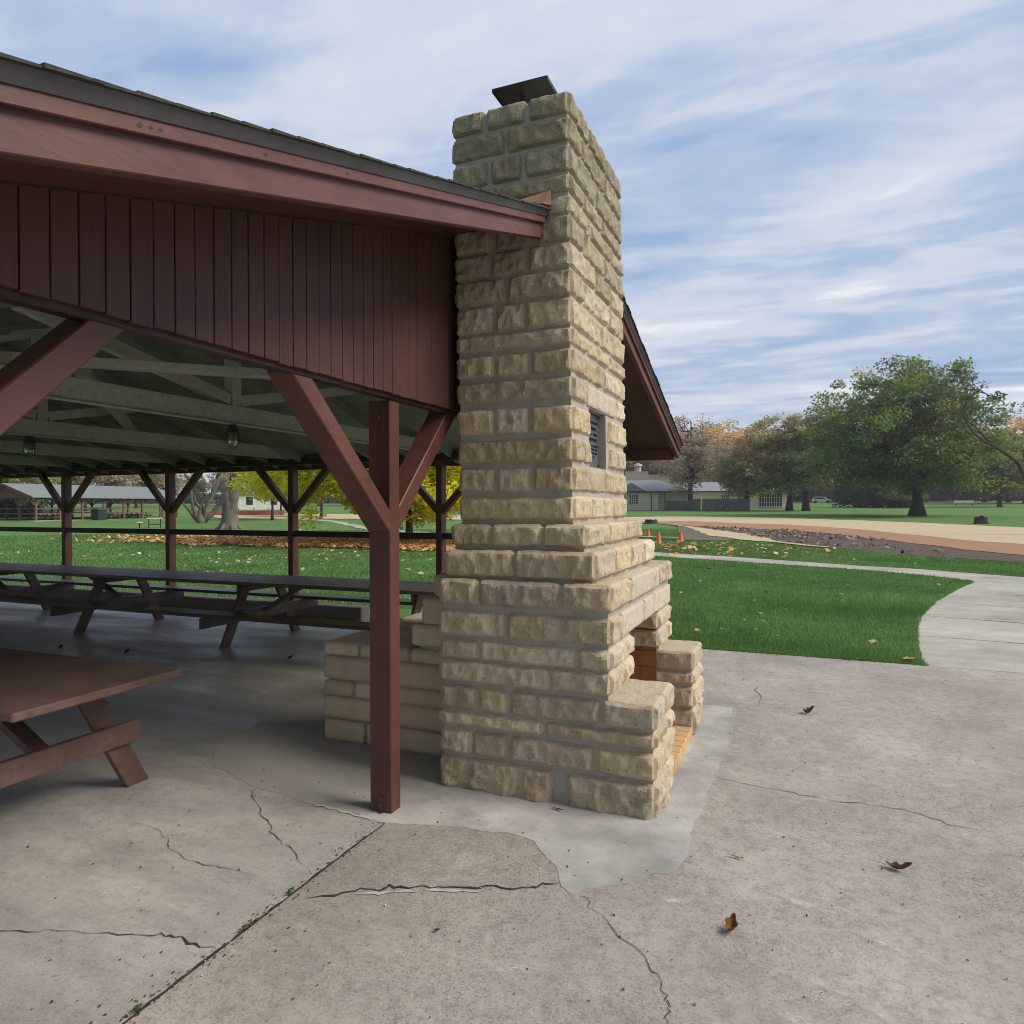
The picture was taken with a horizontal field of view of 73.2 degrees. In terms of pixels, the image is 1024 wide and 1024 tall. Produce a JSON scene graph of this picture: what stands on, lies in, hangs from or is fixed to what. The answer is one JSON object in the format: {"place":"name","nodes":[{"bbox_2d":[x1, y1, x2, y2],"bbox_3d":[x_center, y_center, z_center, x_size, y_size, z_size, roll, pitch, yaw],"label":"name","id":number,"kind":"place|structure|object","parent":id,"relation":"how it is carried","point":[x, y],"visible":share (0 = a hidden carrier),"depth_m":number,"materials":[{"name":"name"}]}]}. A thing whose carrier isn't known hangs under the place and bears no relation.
{"place":"outdoors","nodes":[
{"label":"outdoors","id":0,"kind":"place"},
{"bbox_2d":[0,596,382,1023],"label":"pavilion floor","id":1,"kind":"structure","parent":0,"point":[84,930],"depth_m":3.42,"materials":[{"name":"concrete"}]},
{"bbox_2d":[0,648,180,788],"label":"picnic table","id":2,"kind":"object","parent":1,"relation":"on","point":[33,684],"visible":1,"depth_m":3.56,"materials":[{"name":"brown wood"}]},
{"bbox_2d":[0,583,368,621],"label":"kerb","id":3,"kind":"structure","parent":1,"relation":"on","point":[324,610],"depth_m":10.62,"materials":[{"name":"grey concrete"}]},
{"bbox_2d":[0,562,435,648],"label":"long picnic table","id":4,"kind":"object","parent":1,"relation":"on","point":[106,579],"visible":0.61,"depth_m":8.61,"materials":[{"name":"wood"}]},
{"bbox_2d":[0,52,683,813],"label":"picnic pavilion","id":5,"kind":"structure","parent":1,"relation":"on","point":[182,286],"depth_m":3.05,"materials":[{"name":"paint"}]},
{"bbox_2d":[23,436,35,456],"bbox_3d":[-4.648,-0.629,6.638,0.106,0.198,0.106,0,1,22],"label":"caged lamp","id":6,"kind":"object","parent":5,"relation":"hanging from","point":[29,449],"visible":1,"depth_m":6.61,"materials":[{"name":"glass"}]},
{"bbox_2d":[226,425,239,448],"bbox_3d":[-2.335,-0.627,5.767,0.106,0.198,0.106,0,1,22],"label":"caged lamp","id":7,"kind":"object","parent":5,"relation":"hanging from","point":[233,432],"visible":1,"depth_m":5.74,"materials":[{"name":"glass"}]},
{"bbox_2d":[213,514,460,519],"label":"straw field","id":8,"kind":"structure","parent":0,"point":[337,516],"depth_m":84.62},
{"bbox_2d":[261,518,427,532],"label":"footpath","id":9,"kind":"structure","parent":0,"point":[354,525],"depth_m":61.42,"materials":[{"name":"concrete"}]},
{"bbox_2d":[0,500,1023,665],"bbox_3d":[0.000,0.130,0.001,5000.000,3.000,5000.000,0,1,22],"label":"ground","id":10,"kind":"structure","parent":0,"point":[1009,514],"depth_m":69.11,"materials":[{"name":"green plant"}]},
{"bbox_2d":[0,499,54,517],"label":"shrub","id":11,"kind":"object","parent":10,"relation":"on","point":[13,505],"visible":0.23,"depth_m":79.27,"materials":[{"name":"green plant"}]},
{"bbox_2d":[1,477,60,517],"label":"distant tree","id":12,"kind":"object","parent":10,"relation":"on","point":[36,480],"visible":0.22,"depth_m":76.80,"materials":[{"name":"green plant"}]},
{"bbox_2d":[52,476,85,511],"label":"distant tree","id":13,"kind":"object","parent":10,"relation":"on","point":[77,480],"visible":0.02,"depth_m":102.28,"materials":[{"name":"brown plant"}]},
{"bbox_2d":[0,483,177,521],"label":"picnic shelter","id":14,"kind":"object","parent":10,"relation":"on","point":[19,492],"visible":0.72,"depth_m":73.63,"materials":[{"name":"grey roof shingle"},{"name":"red-brown painted wood"}]},
{"bbox_2d":[41,514,58,519],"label":"picnic table","id":15,"kind":"object","parent":14,"relation":"on","point":[54,516],"visible":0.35,"depth_m":70.74,"materials":[{"name":"brown wood"}]},
{"bbox_2d":[107,512,122,518],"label":"picnic table","id":16,"kind":"object","parent":14,"relation":"on","point":[108,515],"visible":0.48,"depth_m":76.07,"materials":[{"name":"brown wood"}]},
{"bbox_2d":[115,513,137,516],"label":"picnic table","id":17,"kind":"object","parent":14,"relation":"on","point":[126,514],"visible":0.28,"depth_m":81.84,"materials":[{"name":"wood"}]},
{"bbox_2d":[127,513,152,517],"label":"picnic table","id":18,"kind":"object","parent":14,"relation":"on","point":[146,514],"visible":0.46,"depth_m":80.03,"materials":[{"name":"brown wood"}]},
{"bbox_2d":[74,475,122,510],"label":"distant tree","id":19,"kind":"object","parent":10,"relation":"on","point":[98,478],"visible":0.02,"depth_m":110.51,"materials":[{"name":"brown plant"}]},
{"bbox_2d":[91,508,106,519],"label":"refuse bin","id":20,"kind":"object","parent":10,"relation":"on","point":[99,513],"visible":0.94,"depth_m":71.44,"materials":[{"name":"green metal"}]},
{"bbox_2d":[90,475,140,507],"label":"distant tree","id":21,"kind":"object","parent":10,"relation":"on","point":[126,482],"visible":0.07,"depth_m":119.34,"materials":[{"name":"brown plant"}]},
{"bbox_2d":[125,474,164,507],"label":"distant tree","id":22,"kind":"object","parent":10,"relation":"on","point":[156,480],"visible":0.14,"depth_m":131.60,"materials":[{"name":"brown plant"}]},
{"bbox_2d":[146,518,162,527],"bbox_3d":[-27.192,0.819,52.469,1.096,0.755,0.800,0,1,-29],"label":"picnic table","id":23,"kind":"object","parent":10,"relation":"on","point":[154,524],"visible":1,"depth_m":52.27,"materials":[{"name":"white paint"}]},
{"bbox_2d":[152,473,189,492],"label":"distant tree","id":24,"kind":"object","parent":10,"relation":"on","point":[179,486],"visible":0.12,"depth_m":142.39,"materials":[{"name":"grey plant"}]},
{"bbox_2d":[132,472,253,522],"bbox_3d":[-28.923,-4.922,64.928,14.047,12.293,10.528,0,1,0],"label":"multi stem tree","id":25,"kind":"object","parent":10,"relation":"on","point":[201,516],"visible":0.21,"depth_m":64.06,"materials":[{"name":"grey plant"}]},
{"bbox_2d":[181,473,211,505],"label":"distant tree","id":26,"kind":"object","parent":10,"relation":"on","point":[199,484],"visible":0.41,"depth_m":153.67,"materials":[{"name":"green plant"}]},
{"bbox_2d":[204,472,229,495],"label":"distant tree","id":27,"kind":"object","parent":10,"relation":"on","point":[224,477],"visible":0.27,"depth_m":150.91,"materials":[{"name":"grey plant"}]},
{"bbox_2d":[214,473,243,529],"bbox_3d":[-13.864,-9.209,52.407,16.104,21.053,16.471,0,1,41],"label":"tree trunk","id":28,"kind":"object","parent":10,"relation":"on","point":[229,519],"visible":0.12,"depth_m":48.56,"materials":[{"name":"grey plant"}]},
{"bbox_2d":[191,508,283,514],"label":"safety fence","id":29,"kind":"object","parent":10,"relation":"on","point":[253,512],"visible":0.4,"depth_m":91.22,"materials":[{"name":"plastic"}]},
{"bbox_2d":[238,485,287,509],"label":"white house","id":30,"kind":"structure","parent":10,"relation":"on","point":[245,502],"depth_m":125.21,"materials":[{"name":"paint"}]},
{"bbox_2d":[246,497,252,504],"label":"window","id":31,"kind":"structure","parent":30,"relation":"in","point":[248,502],"depth_m":124.88,"materials":[{"name":"grey glass"}]},
{"bbox_2d":[247,471,287,519],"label":"orange maple","id":32,"kind":"object","parent":10,"relation":"on","point":[272,508],"visible":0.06,"depth_m":72.75,"materials":[{"name":"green plant"}]},
{"bbox_2d":[315,484,339,516],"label":"yellow maple","id":33,"kind":"object","parent":10,"relation":"on","point":[321,506],"visible":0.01,"depth_m":84.20,"materials":[{"name":"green plant"}]},
{"bbox_2d":[226,466,461,539],"bbox_3d":[-5.582,-2.629,30.866,15.102,8.212,12.370,0,1,22],"label":"yellow maple","id":34,"kind":"object","parent":10,"relation":"on","point":[329,483],"visible":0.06,"depth_m":28.83,"materials":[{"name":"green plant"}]},
{"bbox_2d":[0,524,836,573],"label":"fallen leaves","id":35,"kind":"object","parent":10,"relation":"on","point":[303,568],"visible":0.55,"depth_m":23.39,"materials":[{"name":"brown plant"}]},
{"bbox_2d":[50,534,857,556],"bbox_3d":[-5.718,1.301,30.312,37.857,0.278,9.568,0,1,22],"label":"leaf carpet","id":36,"kind":"object","parent":10,"relation":"on","point":[335,542],"visible":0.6,"depth_m":29.08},
{"bbox_2d":[212,694,733,891],"bbox_3d":[-0.307,1.569,4.717,3.357,0.022,3.020,0,1,22],"label":"concrete patch","id":37,"kind":"object","parent":10,"relation":"on","point":[660,844],"visible":0.59,"depth_m":3.77,"materials":[{"name":"grey concrete"}]},
{"bbox_2d":[324,75,704,819],"bbox_3d":[-0.029,-0.504,4.783,2.445,4.192,1.895,0,1,22],"label":"stone fireplace","id":38,"kind":"object","parent":37,"relation":"on","point":[542,657],"visible":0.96,"depth_m":3.91,"materials":[{"name":"stone"}]},
{"bbox_2d":[45,480,1023,503],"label":"wood","id":39,"kind":"object","parent":10,"relation":"on","point":[946,494],"visible":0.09,"depth_m":195.84,"materials":[{"name":"plant"}]},
{"bbox_2d":[122,649,1023,1023],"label":"concrete apron","id":40,"kind":"object","parent":10,"relation":"on","point":[388,901],"visible":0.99,"depth_m":2.76,"materials":[{"name":"grey concrete"}]},
{"bbox_2d":[132,1003,142,1016],"bbox_3d":[-1.185,1.574,2.184,0.034,0.022,0.041,0,1,22],"label":"weed","id":41,"kind":"object","parent":40,"relation":"on","point":[136,1008],"visible":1,"depth_m":2.18,"materials":[{"name":"green plant"}]},
{"bbox_2d":[238,918,258,933],"bbox_3d":[-1.006,1.572,2.618,0.033,0.028,0.110,0,1,22],"label":"weed","id":42,"kind":"object","parent":40,"relation":"on","point":[245,925],"visible":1,"depth_m":2.62,"materials":[{"name":"green plant"}]},
{"bbox_2d":[287,886,295,895],"bbox_3d":[-0.913,1.567,2.849,0.031,0.024,0.042,0,1,22],"label":"weed","id":43,"kind":"object","parent":40,"relation":"on","point":[290,891],"visible":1,"depth_m":2.85,"materials":[{"name":"green plant"}]},
{"bbox_2d":[27,651,1023,1023],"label":"grit","id":44,"kind":"object","parent":40,"relation":"on","point":[385,905],"visible":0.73,"depth_m":2.81,"materials":[{"name":"grey gravel"}]},
{"bbox_2d":[723,913,737,937],"bbox_3d":[0.815,1.543,2.573,0.054,0.054,0.098,0,1,22],"label":"dry leaf","id":45,"kind":"object","parent":40,"relation":"on","point":[731,923],"visible":1,"depth_m":2.60,"materials":[{"name":"brown plant"}]},
{"bbox_2d":[799,706,813,712],"bbox_3d":[2.261,1.514,5.279,0.069,0.057,0.109,1,1,61],"label":"dry leaf","id":46,"kind":"object","parent":40,"relation":"on","point":[807,710],"visible":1,"depth_m":5.29,"materials":[{"name":"brown plant"}]},
{"bbox_2d":[879,861,911,868],"bbox_3d":[1.674,1.541,3.024,0.137,0.047,0.052,0,1,22],"label":"dry leaf","id":47,"kind":"object","parent":40,"relation":"on","point":[896,865],"visible":1,"depth_m":3.02,"materials":[{"name":"brown plant"}]},
{"bbox_2d":[624,460,665,474],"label":"distant tree","id":48,"kind":"object","parent":10,"relation":"on","point":[631,467],"visible":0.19,"depth_m":157.60,"materials":[{"name":"grey plant"}]},
{"bbox_2d":[643,519,657,523],"bbox_3d":[11.987,0.869,59.544,1.439,0.511,1.469,0,1,22],"label":"tree stump","id":49,"kind":"object","parent":10,"relation":"on","point":[651,521],"visible":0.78,"depth_m":59.07,"materials":[{"name":"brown wood"}]},
{"bbox_2d":[638,536,678,539],"bbox_3d":[6.927,1.230,32.863,2.388,0.110,0.320,0,1,42],"label":"plank","id":50,"kind":"object","parent":10,"relation":"on","point":[648,537],"visible":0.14,"depth_m":32.82,"materials":[{"name":"grey wood"}]},
{"bbox_2d":[656,532,660,541],"bbox_3d":[6.386,1.106,30.055,0.360,0.470,0.360,0,1,22],"label":"traffic cone","id":51,"kind":"object","parent":10,"relation":"on","point":[658,537],"visible":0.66,"depth_m":29.99,"materials":[{"name":"orange plastic"}]},
{"bbox_2d":[648,429,712,486],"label":"distant tree","id":52,"kind":"object","parent":10,"relation":"on","point":[669,470],"visible":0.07,"depth_m":155.54,"materials":[{"name":"brown plant"}]},
{"bbox_2d":[678,531,683,540],"bbox_3d":[7.557,1.096,30.869,0.360,0.470,0.360,0,1,22],"label":"traffic cone","id":53,"kind":"object","parent":10,"relation":"on","point":[680,538],"visible":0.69,"depth_m":30.80,"materials":[{"name":"orange plastic"}]},
{"bbox_2d":[666,499,700,510],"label":"board fence","id":54,"kind":"object","parent":10,"relation":"on","point":[680,505],"visible":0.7,"depth_m":113.97,"materials":[{"name":"grey wood"}]},
{"bbox_2d":[649,413,735,510],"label":"bare brown tree","id":55,"kind":"object","parent":10,"relation":"on","point":[690,454],"visible":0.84,"depth_m":113.12,"materials":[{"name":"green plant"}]},
{"bbox_2d":[624,463,793,509],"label":"park building","id":56,"kind":"structure","parent":10,"relation":"on","point":[645,491],"depth_m":122.55,"materials":[{"name":"paint"}]},
{"bbox_2d":[629,494,637,503],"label":"window","id":57,"kind":"structure","parent":56,"relation":"in","point":[633,498],"depth_m":118.81,"materials":[{"name":"grey glass"}]},
{"bbox_2d":[721,494,728,498],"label":"window","id":58,"kind":"structure","parent":56,"relation":"in","point":[726,495],"depth_m":124.39,"materials":[{"name":"white glass"}]},
{"bbox_2d":[759,493,781,506],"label":"window","id":59,"kind":"structure","parent":56,"relation":"in","point":[774,500],"depth_m":122.85,"materials":[{"name":"white glass"}]},
{"bbox_2d":[687,419,738,476],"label":"distant tree","id":60,"kind":"object","parent":10,"relation":"on","point":[723,427],"visible":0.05,"depth_m":177.37,"materials":[{"name":"orange plant"}]},
{"bbox_2d":[700,441,732,481],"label":"distant tree","id":61,"kind":"object","parent":10,"relation":"on","point":[716,461],"visible":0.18,"depth_m":140.31,"materials":[{"name":"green plant"}]},
{"bbox_2d":[702,499,749,510],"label":"rubble wall","id":62,"kind":"structure","parent":10,"relation":"on","point":[725,504],"depth_m":111.65,"materials":[{"name":"grey stone"}]},
{"bbox_2d":[709,424,757,462],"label":"distant tree","id":63,"kind":"object","parent":10,"relation":"on","point":[734,434],"visible":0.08,"depth_m":168.72,"materials":[{"name":"orange plant"}]},
{"bbox_2d":[722,433,767,468],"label":"distant tree","id":64,"kind":"object","parent":10,"relation":"on","point":[734,446],"visible":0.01,"depth_m":140.60,"materials":[{"name":"brown plant"}]},
{"bbox_2d":[706,429,789,499],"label":"lawn tree","id":65,"kind":"object","parent":10,"relation":"on","point":[739,466],"visible":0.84,"depth_m":110.09,"materials":[{"name":"green plant"}]},
{"bbox_2d":[737,412,814,510],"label":"lawn tree","id":66,"kind":"object","parent":10,"relation":"on","point":[774,449],"visible":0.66,"depth_m":107.34,"materials":[{"name":"green plant"}]},
{"bbox_2d":[679,557,943,642],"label":"fallen leaves","id":67,"kind":"object","parent":10,"relation":"on","point":[697,629],"visible":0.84,"depth_m":11.48,"materials":[{"name":"brown plant"}]},
{"bbox_2d":[778,401,850,510],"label":"lawn tree","id":68,"kind":"object","parent":10,"relation":"on","point":[796,476],"visible":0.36,"depth_m":105.08,"materials":[{"name":"green plant"}]},
{"bbox_2d":[811,497,830,502],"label":"parked car","id":69,"kind":"object","parent":10,"relation":"on","point":[819,499],"visible":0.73,"depth_m":169.12,"materials":[{"name":"white metal"}]},
{"bbox_2d":[808,473,837,502],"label":"distant tree","id":70,"kind":"object","parent":10,"relation":"on","point":[811,497],"depth_m":187.58,"materials":[{"name":"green plant"}]},
{"bbox_2d":[624,516,1023,543],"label":"straw blanket","id":71,"kind":"object","parent":10,"relation":"on","point":[1000,534],"visible":0.85,"depth_m":49.13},
{"bbox_2d":[827,477,873,507],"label":"shrub","id":72,"kind":"object","parent":10,"relation":"on","point":[843,501],"visible":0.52,"depth_m":124.50,"materials":[{"name":"green plant"}]},
{"bbox_2d":[854,481,899,507],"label":"shrub","id":73,"kind":"object","parent":10,"relation":"on","point":[877,500],"visible":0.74,"depth_m":119.89,"materials":[{"name":"green plant"}]},
{"bbox_2d":[883,488,929,507],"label":"shrub","id":74,"kind":"object","parent":10,"relation":"on","point":[905,503],"visible":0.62,"depth_m":116.63,"materials":[{"name":"green plant"}]},
{"bbox_2d":[790,354,1023,515],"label":"oak tree","id":75,"kind":"object","parent":10,"relation":"on","point":[896,443],"visible":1,"depth_m":75.01,"materials":[{"name":"green plant"}]},
{"bbox_2d":[903,656,915,659],"bbox_3d":[4.025,1.490,7.014,0.147,0.034,0.113,0,1,-21],"label":"dry leaf","id":76,"kind":"object","parent":10,"relation":"on","point":[907,658],"visible":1,"depth_m":7.04,"materials":[{"name":"yellow plant"}]},
{"bbox_2d":[954,500,973,505],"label":"park bench","id":77,"kind":"object","parent":10,"relation":"on","point":[963,501],"visible":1,"depth_m":127.83,"materials":[{"name":"white paint"}]},
{"bbox_2d":[948,421,996,501],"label":"distant tree","id":78,"kind":"object","parent":10,"relation":"on","point":[984,499],"visible":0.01,"depth_m":164.48,"materials":[{"name":"green plant"}]},
{"bbox_2d":[926,373,1023,479],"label":"bare maple","id":79,"kind":"object","parent":10,"relation":"on","point":[1016,461],"visible":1,"depth_m":36.36,"materials":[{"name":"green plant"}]},
{"bbox_2d":[973,515,988,523],"bbox_3d":[37.444,0.662,55.122,1.186,0.790,1.114,0,1,22],"label":"tree stump","id":80,"kind":"object","parent":10,"relation":"on","point":[981,519],"visible":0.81,"depth_m":54.73,"materials":[{"name":"brown wood"}]},
{"bbox_2d":[961,437,1023,506],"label":"young tree","id":81,"kind":"object","parent":10,"relation":"on","point":[1012,472],"visible":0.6,"depth_m":114.47,"materials":[{"name":"green plant"}]},
{"bbox_2d":[973,428,1019,501],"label":"distant tree","id":82,"kind":"object","parent":10,"relation":"on","point":[1008,498],"visible":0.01,"depth_m":153.97,"materials":[{"name":"green plant"}]},
{"bbox_2d":[978,415,1023,503],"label":"distant tree","id":83,"kind":"object","parent":10,"relation":"on","point":[1018,424],"visible":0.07,"depth_m":137.32,"materials":[{"name":"orange plant"}]},
{"bbox_2d":[1000,416,1023,435],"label":"distant tree","id":84,"kind":"object","parent":10,"relation":"on","point":[1014,426],"visible":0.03,"depth_m":142.69,"materials":[{"name":"orange plant"}]},
{"bbox_2d":[0,0,1023,498],"label":"sky","id":85,"kind":"structure","parent":0,"point":[813,192],"materials":[{"name":"blue"}]},
{"bbox_2d":[678,526,731,540],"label":"grey soil","id":86,"kind":"structure","parent":0,"point":[689,533],"depth_m":35.14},
{"bbox_2d":[672,524,827,546],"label":"straw path","id":87,"kind":"structure","parent":0,"point":[727,534],"depth_m":35.85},
{"bbox_2d":[641,521,1023,554],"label":"clay strip","id":88,"kind":"object","parent":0,"point":[1010,548],"visible":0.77,"depth_m":34.67,"materials":[{"name":"soil soil"}]},
{"bbox_2d":[654,552,1023,672],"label":"sidewalk","id":89,"kind":"structure","parent":0,"point":[978,624],"depth_m":9.49,"materials":[{"name":"concrete"}]},
{"bbox_2d":[665,524,1023,561],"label":"soil bank","id":90,"kind":"structure","parent":0,"point":[929,549],"depth_m":26.53,"materials":[{"name":"brown soil"}]},
{"bbox_2d":[704,525,952,554],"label":"wood chips","id":91,"kind":"object","parent":90,"relation":"on","point":[791,535],"visible":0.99,"depth_m":34.03,"materials":[{"name":"grey plant"}]}
]}

